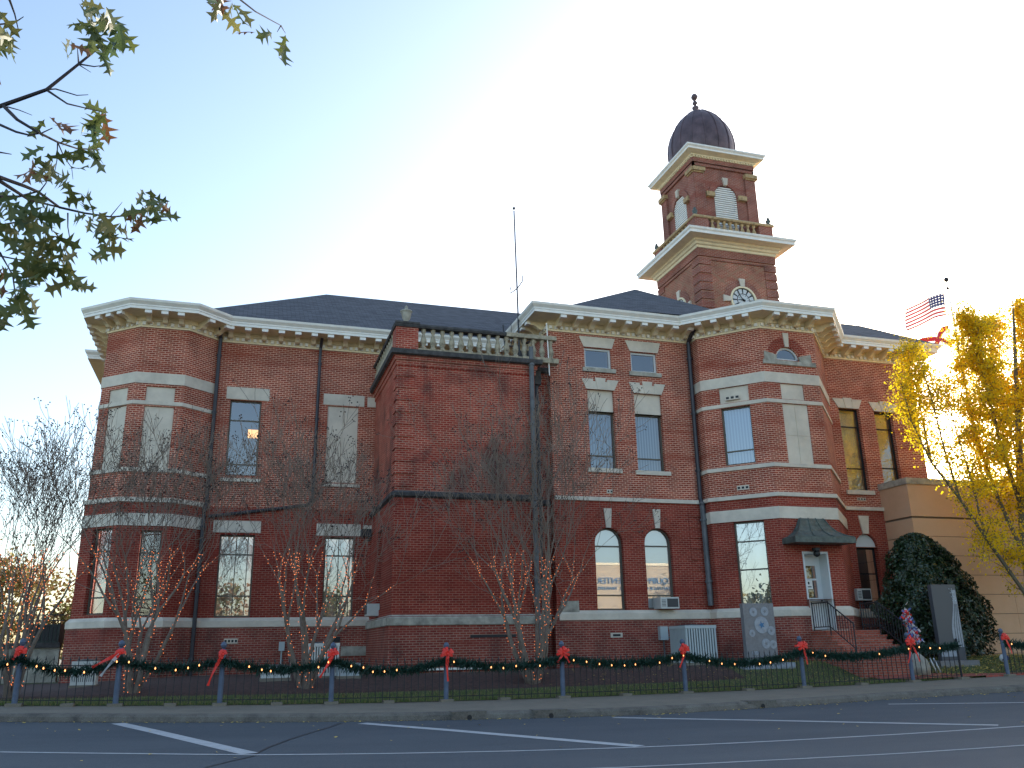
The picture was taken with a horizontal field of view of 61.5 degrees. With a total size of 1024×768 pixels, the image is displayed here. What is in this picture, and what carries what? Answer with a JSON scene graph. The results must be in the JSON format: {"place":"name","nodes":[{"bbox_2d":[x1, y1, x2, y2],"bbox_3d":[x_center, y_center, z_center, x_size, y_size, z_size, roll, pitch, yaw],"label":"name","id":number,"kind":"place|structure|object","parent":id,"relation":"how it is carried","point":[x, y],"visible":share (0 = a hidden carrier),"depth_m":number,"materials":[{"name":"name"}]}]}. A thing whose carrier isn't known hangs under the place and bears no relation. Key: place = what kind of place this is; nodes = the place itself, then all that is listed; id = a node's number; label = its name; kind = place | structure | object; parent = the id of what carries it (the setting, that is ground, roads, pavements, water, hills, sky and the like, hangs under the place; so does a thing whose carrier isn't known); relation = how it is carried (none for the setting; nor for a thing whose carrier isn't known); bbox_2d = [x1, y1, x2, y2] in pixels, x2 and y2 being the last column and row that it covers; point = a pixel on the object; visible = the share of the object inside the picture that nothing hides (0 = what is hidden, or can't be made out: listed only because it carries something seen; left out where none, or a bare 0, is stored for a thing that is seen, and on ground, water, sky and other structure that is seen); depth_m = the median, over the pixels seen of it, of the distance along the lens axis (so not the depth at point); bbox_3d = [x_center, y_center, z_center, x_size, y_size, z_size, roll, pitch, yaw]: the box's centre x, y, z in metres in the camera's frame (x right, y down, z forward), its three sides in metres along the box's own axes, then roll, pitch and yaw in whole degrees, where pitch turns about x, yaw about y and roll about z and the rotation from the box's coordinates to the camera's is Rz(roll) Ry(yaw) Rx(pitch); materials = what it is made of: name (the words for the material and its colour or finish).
{"place":"outdoors","nodes":[
{"label":"outdoors","id":0,"kind":"place"},
{"bbox_2d":[0,691,1023,767],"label":"road","id":1,"kind":"structure","parent":0,"point":[87,739],"depth_m":13.59,"materials":[{"name":"grey asphalt"}]},
{"bbox_2d":[113,723,257,753],"bbox_3d":[-5.766,5.986,14.648,0.284,0.066,6.662,12,-21,-37],"label":"road marking","id":2,"kind":"object","parent":1,"relation":"on","point":[202,742],"visible":1,"depth_m":14.05,"materials":[{"name":"white paint"}]},
{"bbox_2d":[258,723,339,752],"bbox_3d":[-3.592,6.061,14.843,0.129,0.039,5.640,-1,-17,1],"label":"road crack","id":3,"kind":"object","parent":1,"relation":"on","point":[292,738],"visible":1,"depth_m":14.14,"materials":[{"name":"black asphalt"}]},
{"bbox_2d":[449,710,486,719],"bbox_3d":[-0.957,7.114,18.472,0.760,0.188,0.370,4,-18,-17],"label":"kerb drain","id":4,"kind":"object","parent":1,"relation":"on","point":[465,715],"visible":0.83,"depth_m":18.31,"materials":[{"name":"concrete"}]},
{"bbox_2d":[359,723,643,746],"bbox_3d":[-0.526,6.173,15.233,6.851,0.044,0.347,-16,-23,41],"label":"road marking","id":5,"kind":"object","parent":1,"relation":"on","point":[573,740],"visible":1,"depth_m":14.75,"materials":[{"name":"white paint"}]},
{"bbox_2d":[0,726,1022,754],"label":"road marking","id":6,"kind":"object","parent":1,"relation":"on","point":[500,751],"visible":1,"depth_m":12.41,"materials":[{"name":"white paint"}]},
{"bbox_2d":[0,684,1023,722],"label":"kerb","id":7,"kind":"structure","parent":1,"relation":"on","point":[270,717],"depth_m":18.27,"materials":[{"name":"concrete"}]},
{"bbox_2d":[8,654,1023,760],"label":"fallen leaves","id":8,"kind":"object","parent":1,"relation":"on","point":[799,681],"visible":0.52,"depth_m":27.49,"materials":[{"name":"yellow plant"}]},
{"bbox_2d":[529,708,567,717],"bbox_3d":[0.793,7.181,18.744,0.760,0.188,0.370,4,-18,-17],"label":"kerb drain","id":9,"kind":"object","parent":1,"relation":"on","point":[547,713],"visible":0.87,"depth_m":18.58,"materials":[{"name":"concrete"}]},
{"bbox_2d":[740,699,776,707],"bbox_3d":[5.851,7.601,20.416,0.760,0.188,0.370,4,-18,-17],"label":"kerb drain","id":10,"kind":"object","parent":1,"relation":"on","point":[766,703],"visible":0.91,"depth_m":20.29,"materials":[{"name":"concrete"}]},
{"bbox_2d":[613,717,997,725],"bbox_3d":[5.379,6.571,16.796,7.260,0.008,0.324,-10,-19,27],"label":"road marking","id":11,"kind":"object","parent":1,"relation":"on","point":[812,721],"visible":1,"depth_m":16.55,"materials":[{"name":"white paint"}]},
{"bbox_2d":[604,745,1023,767],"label":"road marking","id":12,"kind":"object","parent":1,"relation":"on","point":[813,757],"visible":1,"depth_m":11.36,"materials":[{"name":"white paint"}]},
{"bbox_2d":[914,702,1023,703],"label":"road marking","id":13,"kind":"object","parent":1,"relation":"on","point":[963,703],"visible":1,"depth_m":20.06,"materials":[{"name":"white paint"}]},
{"bbox_2d":[0,675,1023,713],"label":"sidewalk","id":14,"kind":"structure","parent":0,"point":[630,701],"depth_m":20.65,"materials":[{"name":"concrete"}]},
{"bbox_2d":[0,632,969,706],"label":"iron fence","id":15,"kind":"object","parent":14,"relation":"on","point":[115,700],"visible":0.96,"depth_m":21.74,"materials":[{"name":"metal"}]},
{"bbox_2d":[13,646,27,658],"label":"ribbon bow","id":16,"kind":"object","parent":15,"relation":"attached to","point":[20,650],"visible":1,"depth_m":19.11,"materials":[{"name":"red fabric"}]},
{"bbox_2d":[0,638,961,680],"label":"pine garland","id":17,"kind":"object","parent":15,"relation":"attached to","point":[378,671],"visible":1,"depth_m":21.97,"materials":[{"name":"green plant"}]},
{"bbox_2d":[92,648,125,676],"bbox_3d":[-9.169,6.330,19.570,0.696,0.623,0.109,4,-18,-17],"label":"ribbon bow","id":18,"kind":"object","parent":17,"relation":"attached to","point":[118,653],"visible":1,"depth_m":19.61,"materials":[{"name":"red fabric"}]},
{"bbox_2d":[206,649,226,685],"bbox_3d":[-6.918,6.652,20.204,0.418,0.826,0.108,4,-18,-17],"label":"ribbon bow","id":19,"kind":"object","parent":17,"relation":"attached to","point":[222,652],"visible":1,"depth_m":20.25,"materials":[{"name":"red fabric"}]},
{"bbox_2d":[319,648,338,677],"bbox_3d":[-4.453,6.794,20.971,0.472,0.703,0.120,4,-18,-17],"label":"ribbon bow","id":20,"kind":"object","parent":17,"relation":"attached to","point":[332,653],"visible":1,"depth_m":21.01,"materials":[{"name":"red fabric"}]},
{"bbox_2d":[440,647,453,680],"bbox_3d":[-1.643,7.092,21.799,0.356,0.838,0.124,4,-18,-17],"label":"ribbon bow","id":21,"kind":"object","parent":17,"relation":"attached to","point":[446,652],"visible":1,"depth_m":21.83,"materials":[{"name":"red fabric"}]},
{"bbox_2d":[556,646,569,662],"bbox_3d":[1.353,7.157,22.757,0.389,0.435,0.125,4,-18,-17],"label":"ribbon bow","id":22,"kind":"object","parent":17,"relation":"attached to","point":[563,650],"visible":1,"depth_m":22.75,"materials":[{"name":"red fabric"}]},
{"bbox_2d":[679,643,689,667],"bbox_3d":[4.748,7.493,23.761,0.375,0.654,0.125,4,-18,-17],"label":"ribbon bow","id":23,"kind":"object","parent":17,"relation":"attached to","point":[683,648],"visible":1,"depth_m":23.78,"materials":[{"name":"red fabric"}]},
{"bbox_2d":[794,641,807,663],"bbox_3d":[8.369,7.755,24.861,0.459,0.657,0.122,4,-18,-17],"label":"ribbon bow","id":24,"kind":"object","parent":15,"relation":"attached to","point":[802,644],"visible":1,"depth_m":24.89,"materials":[{"name":"red fabric"}]},
{"bbox_2d":[905,635,919,662],"bbox_3d":[12.082,8.009,26.000,0.478,0.810,0.132,4,-18,-17],"label":"ribbon bow","id":25,"kind":"object","parent":15,"relation":"attached to","point":[911,640],"visible":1,"depth_m":26.00,"materials":[{"name":"red fabric"}]},
{"bbox_2d":[998,628,1023,675],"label":"iron fence","id":26,"kind":"object","parent":14,"relation":"on","point":[1004,654],"visible":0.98,"depth_m":27.07,"materials":[{"name":"metal"}]},
{"bbox_2d":[1001,633,1011,652],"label":"ribbon bow","id":27,"kind":"object","parent":26,"relation":"attached to","point":[1005,636],"visible":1,"depth_m":27.09,"materials":[{"name":"red fabric"}]},
{"bbox_2d":[999,639,1023,651],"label":"pine garland","id":28,"kind":"object","parent":26,"relation":"attached to","point":[1018,645],"visible":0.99,"depth_m":27.20,"materials":[{"name":"green plant"}]},
{"bbox_2d":[0,654,1023,705],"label":"lawn","id":29,"kind":"structure","parent":0,"point":[810,672],"depth_m":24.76,"materials":[{"name":"plant"}]},
{"bbox_2d":[0,642,61,683],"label":"retaining wall","id":30,"kind":"structure","parent":29,"relation":"on","point":[42,651],"depth_m":30.72,"materials":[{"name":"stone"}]},
{"bbox_2d":[0,614,64,642],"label":"terrace railing","id":31,"kind":"object","parent":30,"relation":"on","point":[60,620],"visible":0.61,"depth_m":31.23,"materials":[{"name":"black metal"}]},
{"bbox_2d":[0,536,74,642],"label":"autumn tree","id":32,"kind":"object","parent":29,"relation":"on","point":[18,586],"visible":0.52,"depth_m":51.60,"materials":[{"name":"orange plant"}]},
{"bbox_2d":[68,659,100,687],"bbox_3d":[-11.427,7.770,23.031,0.660,0.770,0.660,4,-18,-17],"label":"air conditioner","id":33,"kind":"object","parent":29,"relation":"on","point":[88,681],"visible":0.54,"depth_m":22.76,"materials":[{"name":"metal"}]},
{"bbox_2d":[259,664,291,681],"bbox_3d":[-6.466,7.900,23.513,0.825,0.470,0.825,4,-18,-17],"label":"air conditioner","id":34,"kind":"object","parent":29,"relation":"on","point":[262,678],"visible":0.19,"depth_m":23.12,"materials":[{"name":"metal"}]},
{"bbox_2d":[308,641,339,677],"bbox_3d":[-5.409,7.884,24.522,0.935,1.050,0.935,4,-18,-17],"label":"air conditioner","id":35,"kind":"object","parent":29,"relation":"on","point":[317,648],"visible":0.39,"depth_m":24.16,"materials":[{"name":"metal"}]},
{"bbox_2d":[335,661,360,678],"bbox_3d":[-4.598,8.024,24.085,0.660,0.500,0.660,4,-18,-17],"label":"air conditioner","id":36,"kind":"object","parent":29,"relation":"on","point":[343,675],"visible":0.37,"depth_m":23.79,"materials":[{"name":"metal"}]},
{"bbox_2d":[0,664,744,699],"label":"fence","id":37,"kind":"object","parent":29,"relation":"on","point":[470,680],"visible":0.52,"depth_m":23.71,"materials":[{"name":"black metal"}]},
{"bbox_2d":[0,418,150,697],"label":"crape myrtle","id":38,"kind":"object","parent":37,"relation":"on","point":[27,500],"visible":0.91,"depth_m":21.60,"materials":[{"name":"brown plant"}]},
{"bbox_2d":[0,550,70,685],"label":"string lights","id":39,"kind":"object","parent":38,"relation":"attached to","point":[26,596],"visible":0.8,"depth_m":21.17,"materials":[{"name":"orange"}]},
{"bbox_2d":[0,397,296,693],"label":"crape myrtle","id":40,"kind":"object","parent":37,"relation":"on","point":[137,680],"visible":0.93,"depth_m":22.04,"materials":[{"name":"brown plant"}]},
{"bbox_2d":[77,548,205,692],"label":"string lights","id":41,"kind":"object","parent":40,"relation":"attached to","point":[143,590],"visible":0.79,"depth_m":21.89,"materials":[{"name":"orange"}]},
{"bbox_2d":[192,380,468,688],"bbox_3d":[-5.073,3.990,23.115,6.825,8.102,6.848,4,-18,-17],"label":"crape myrtle","id":42,"kind":"object","parent":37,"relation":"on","point":[299,678],"visible":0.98,"depth_m":22.98,"materials":[{"name":"brown plant"}]},
{"bbox_2d":[273,549,390,687],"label":"string lights","id":43,"kind":"object","parent":42,"relation":"attached to","point":[316,601],"visible":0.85,"depth_m":22.86,"materials":[{"name":"orange"}]},
{"bbox_2d":[374,345,666,684],"bbox_3d":[0.365,4.011,25.453,8.208,9.365,9.110,-4,-17,11],"label":"crape myrtle","id":44,"kind":"object","parent":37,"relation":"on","point":[540,641],"visible":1,"depth_m":25.16,"materials":[{"name":"brown plant"}]},
{"bbox_2d":[477,554,583,679],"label":"string lights","id":45,"kind":"object","parent":44,"relation":"attached to","point":[524,598],"visible":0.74,"depth_m":24.65,"materials":[{"name":"orange"}]},
{"bbox_2d":[59,94,940,702],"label":"courthouse","id":46,"kind":"structure","parent":29,"relation":"on","point":[771,450],"depth_m":31.09,"materials":[{"name":"red brick"}]},
{"bbox_2d":[26,624,64,642],"bbox_3d":[-17.401,9.318,32.108,1.100,0.670,1.020,4,-18,-17],"label":"generator box","id":47,"kind":"object","parent":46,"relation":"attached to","point":[49,633],"visible":0.54,"depth_m":31.72,"materials":[{"name":"grey metal"}]},
{"bbox_2d":[86,528,111,614],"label":"window","id":48,"kind":"structure","parent":46,"relation":"in","point":[97,599],"depth_m":28.93,"materials":[{"name":"clear glass"}]},
{"bbox_2d":[133,531,161,615],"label":"window","id":49,"kind":"structure","parent":46,"relation":"in","point":[144,574],"depth_m":29.22,"materials":[{"name":"clear glass"}]},
{"bbox_2d":[213,520,260,616],"bbox_3d":[-9.855,6.598,30.515,1.627,3.432,0.405,4,-18,-17],"label":"window","id":50,"kind":"structure","parent":46,"relation":"in","point":[234,570],"depth_m":30.65,"materials":[{"name":"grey glass"}]},
{"bbox_2d":[220,386,269,482],"bbox_3d":[-9.976,1.955,32.176,1.543,3.571,0.830,4,-18,-17],"label":"window","id":51,"kind":"structure","parent":46,"relation":"in","point":[248,412],"depth_m":32.40,"materials":[{"name":"clear glass"}]},
{"bbox_2d":[316,523,360,616],"bbox_3d":[-6.434,6.888,31.542,1.606,3.452,0.405,4,-18,-17],"label":"window","id":52,"kind":"structure","parent":46,"relation":"in","point":[332,608],"depth_m":31.69,"materials":[{"name":"clear glass"}]},
{"bbox_2d":[364,604,379,615],"bbox_3d":[-4.797,7.737,29.459,0.435,0.400,0.550,4,-18,-17],"label":"utility box","id":53,"kind":"object","parent":46,"relation":"attached to","point":[371,609],"depth_m":29.21,"materials":[{"name":"grey metal"}]},
{"bbox_2d":[502,175,522,350],"bbox_3d":[0.029,-4.422,33.277,0.831,8.352,0.347,4,-18,-17],"label":"antenna mast","id":54,"kind":"object","parent":46,"relation":"on","point":[517,287],"visible":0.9,"depth_m":33.08,"materials":[{"name":"grey metal"}]},
{"bbox_2d":[511,328,529,356],"bbox_3d":[0.323,-1.354,32.301,0.758,1.900,0.500,4,-18,-17],"label":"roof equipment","id":55,"kind":"object","parent":46,"relation":"on","point":[520,352],"visible":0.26,"depth_m":32.19,"materials":[{"name":"grey metal"}]},
{"bbox_2d":[579,336,615,373],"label":"window","id":56,"kind":"structure","parent":46,"relation":"in","point":[594,361],"depth_m":32.58,"materials":[{"name":"grey"}]},
{"bbox_2d":[582,377,622,472],"bbox_3d":[3.266,1.540,31.765,1.488,3.571,0.480,4,-18,-17],"label":"window","id":57,"kind":"structure","parent":46,"relation":"in","point":[599,383],"depth_m":31.89,"materials":[{"name":"clear glass"}]},
{"bbox_2d":[583,508,632,609],"bbox_3d":[3.388,6.191,30.241,1.958,3.599,0.340,4,-18,-17],"label":"window","id":58,"kind":"structure","parent":46,"relation":"in","point":[609,570],"depth_m":30.34,"materials":[{"name":"white glass"}]},
{"bbox_2d":[625,340,661,377],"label":"window","id":59,"kind":"structure","parent":46,"relation":"in","point":[640,366],"depth_m":33.11,"materials":[{"name":"grey"}]},
{"bbox_2d":[629,381,670,475],"bbox_3d":[5.098,1.693,32.315,1.512,3.583,0.480,4,-18,-17],"label":"window","id":60,"kind":"structure","parent":46,"relation":"in","point":[649,441],"depth_m":32.43,"materials":[{"name":"clear glass"}]},
{"bbox_2d":[633,509,681,608],"bbox_3d":[5.219,6.305,30.803,1.958,3.598,0.340,4,-18,-17],"label":"window","id":61,"kind":"structure","parent":46,"relation":"in","point":[657,545],"depth_m":30.96,"materials":[{"name":"clear glass"}]},
{"bbox_2d":[653,597,679,608],"bbox_3d":[5.399,7.684,30.172,0.706,0.384,0.632,4,-18,-17],"label":"window air conditioner","id":62,"kind":"object","parent":46,"relation":"attached to","point":[665,602],"depth_m":29.91,"materials":[{"name":"grey metal"}]},
{"bbox_2d":[722,406,755,465],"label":"window","id":63,"kind":"structure","parent":46,"relation":"in","point":[737,422],"depth_m":31.88,"materials":[{"name":"clear glass"}]},
{"bbox_2d":[734,520,771,602],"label":"window","id":64,"kind":"structure","parent":46,"relation":"in","point":[753,568],"depth_m":30.43,"materials":[{"name":"grey glass"}]},
{"bbox_2d":[763,333,815,367],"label":"window","id":65,"kind":"structure","parent":46,"relation":"in","point":[769,358],"depth_m":32.32,"materials":[{"name":"grey"}]},
{"bbox_2d":[802,551,836,630],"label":"door","id":66,"kind":"structure","parent":46,"relation":"in","point":[820,563],"depth_m":30.10,"materials":[{"name":"grey"}]},
{"bbox_2d":[832,398,874,494],"bbox_3d":[13.776,2.545,35.048,1.431,4.005,0.480,4,-18,-17],"label":"window","id":67,"kind":"structure","parent":46,"relation":"in","point":[855,468],"depth_m":35.29,"materials":[{"name":"black glass"}]},
{"bbox_2d":[854,589,871,600],"bbox_3d":[13.171,8.021,32.726,0.630,0.428,0.712,4,-18,-17],"label":"window air conditioner","id":68,"kind":"object","parent":46,"relation":"attached to","point":[863,595],"depth_m":32.41,"materials":[{"name":"grey metal"}]},
{"bbox_2d":[856,516,881,607],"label":"window","id":69,"kind":"structure","parent":46,"relation":"in","point":[863,540],"depth_m":33.92,"materials":[{"name":"black glass"}]},
{"bbox_2d":[868,401,898,482],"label":"window","id":70,"kind":"structure","parent":46,"relation":"in","point":[885,438],"depth_m":35.83,"materials":[{"name":"black glass"}]},
{"bbox_2d":[668,624,717,665],"bbox_3d":[5.864,8.436,27.812,1.210,1.300,1.210,4,-18,-17],"label":"air conditioner","id":71,"kind":"object","parent":29,"relation":"on","point":[701,639],"visible":0.62,"depth_m":27.42,"materials":[{"name":"metal"}]},
{"bbox_2d":[736,603,795,669],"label":"memorial slab","id":72,"kind":"structure","parent":29,"relation":"on","point":[758,628],"depth_m":27.41,"materials":[{"name":"grey stone"}]},
{"bbox_2d":[810,630,912,677],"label":"entrance steps","id":73,"kind":"structure","parent":29,"relation":"on","point":[866,639],"depth_m":27.77,"materials":[{"name":"brick"}]},
{"bbox_2d":[811,601,856,651],"bbox_3d":[10.502,8.079,28.046,0.042,2.000,2.082,4,-18,-17],"label":"stair railing","id":74,"kind":"object","parent":73,"relation":"on","point":[818,603],"visible":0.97,"depth_m":28.17,"materials":[{"name":"black metal"}]},
{"bbox_2d":[859,600,905,644],"bbox_3d":[12.373,8.218,28.613,0.042,2.000,2.082,4,-18,-17],"label":"stair railing","id":75,"kind":"object","parent":73,"relation":"on","point":[864,603],"visible":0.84,"depth_m":28.80,"materials":[{"name":"black metal"}]},
{"bbox_2d":[861,624,904,644],"bbox_3d":[13.184,9.023,30.128,2.101,1.218,0.038,4,-18,-17],"label":"area railing","id":76,"kind":"object","parent":29,"relation":"on","point":[886,629],"visible":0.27,"depth_m":30.23,"materials":[{"name":"black metal"}]},
{"bbox_2d":[899,602,924,653],"bbox_3d":[13.060,8.210,28.046,0.785,2.161,0.420,4,-18,-17],"label":"bunting wreath","id":77,"kind":"object","parent":29,"relation":"on","point":[911,626],"visible":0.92,"depth_m":28.06,"materials":[{"name":"multicoloured fabric"}]},
{"bbox_2d":[812,477,1023,657],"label":"precast building","id":78,"kind":"structure","parent":29,"relation":"on","point":[918,505],"depth_m":33.28,"materials":[{"name":"brown concrete"}]},
{"bbox_2d":[944,277,982,477],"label":"flagpole","id":79,"kind":"object","parent":78,"relation":"on","point":[946,279],"visible":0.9,"depth_m":41.05,"materials":[{"name":"white metal"}]},
{"bbox_2d":[912,653,940,674],"bbox_3d":[13.045,8.913,27.428,1.070,0.660,0.696,10,-20,-31],"label":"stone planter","id":80,"kind":"object","parent":29,"relation":"on","point":[922,665],"visible":0.66,"depth_m":27.06,"materials":[{"name":"grey"}]},
{"bbox_2d":[869,532,999,657],"bbox_3d":[15.288,7.638,31.169,5.997,4.534,2.960,4,-18,-17],"label":"magnolia bush","id":81,"kind":"object","parent":29,"relation":"on","point":[929,561],"visible":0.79,"depth_m":30.69,"materials":[{"name":"green plant"}]},
{"bbox_2d":[875,290,1023,596],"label":"ginkgo tree","id":82,"kind":"object","parent":29,"relation":"on","point":[995,394],"visible":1,"depth_m":30.60,"materials":[{"name":"yellow plant"}]},
{"bbox_2d":[927,584,979,667],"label":"memorial slab","id":83,"kind":"structure","parent":29,"relation":"on","point":[945,614],"depth_m":29.09,"materials":[{"name":"grey stone"}]},
{"bbox_2d":[999,654,1008,667],"bbox_3d":[16.073,9.129,28.063,0.284,0.630,0.286,4,-18,-17],"label":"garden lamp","id":84,"kind":"object","parent":29,"relation":"on","point":[1001,657],"visible":0.42,"depth_m":28.07,"materials":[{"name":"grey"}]},
{"bbox_2d":[0,0,1023,653],"label":"sky","id":85,"kind":"structure","parent":0,"point":[379,163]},
{"bbox_2d":[905,293,945,330],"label":"flag","id":86,"kind":"object","parent":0,"point":[926,310],"visible":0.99,"depth_m":40.15,"materials":[{"name":"multicoloured fabric"}]},
{"bbox_2d":[919,325,952,348],"bbox_3d":[19.597,-2.124,40.027,2.063,1.461,0.371,4,-18,-17],"label":"flag","id":87,"kind":"object","parent":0,"point":[935,338],"visible":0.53,"depth_m":40.00,"materials":[{"name":"red fabric"}]},
{"bbox_2d":[872,672,1023,678],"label":"path","id":88,"kind":"structure","parent":0,"point":[969,674],"depth_m":26.88,"materials":[{"name":"brick"}]},
{"label":"ground","id":89,"kind":"structure","parent":0,"visible":0},
{"bbox_2d":[20,585,73,659],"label":"autumn tree","id":90,"kind":"object","parent":89,"relation":"on","point":[66,616],"visible":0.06,"depth_m":54.05,"materials":[{"name":"orange plant"}]},
{"bbox_2d":[0,0,293,330],"bbox_3d":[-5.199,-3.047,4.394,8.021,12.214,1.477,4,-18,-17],"label":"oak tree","id":91,"kind":"object","parent":89,"relation":"on","point":[34,267],"visible":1,"depth_m":4.78,"materials":[{"name":"green plant"}]}
]}

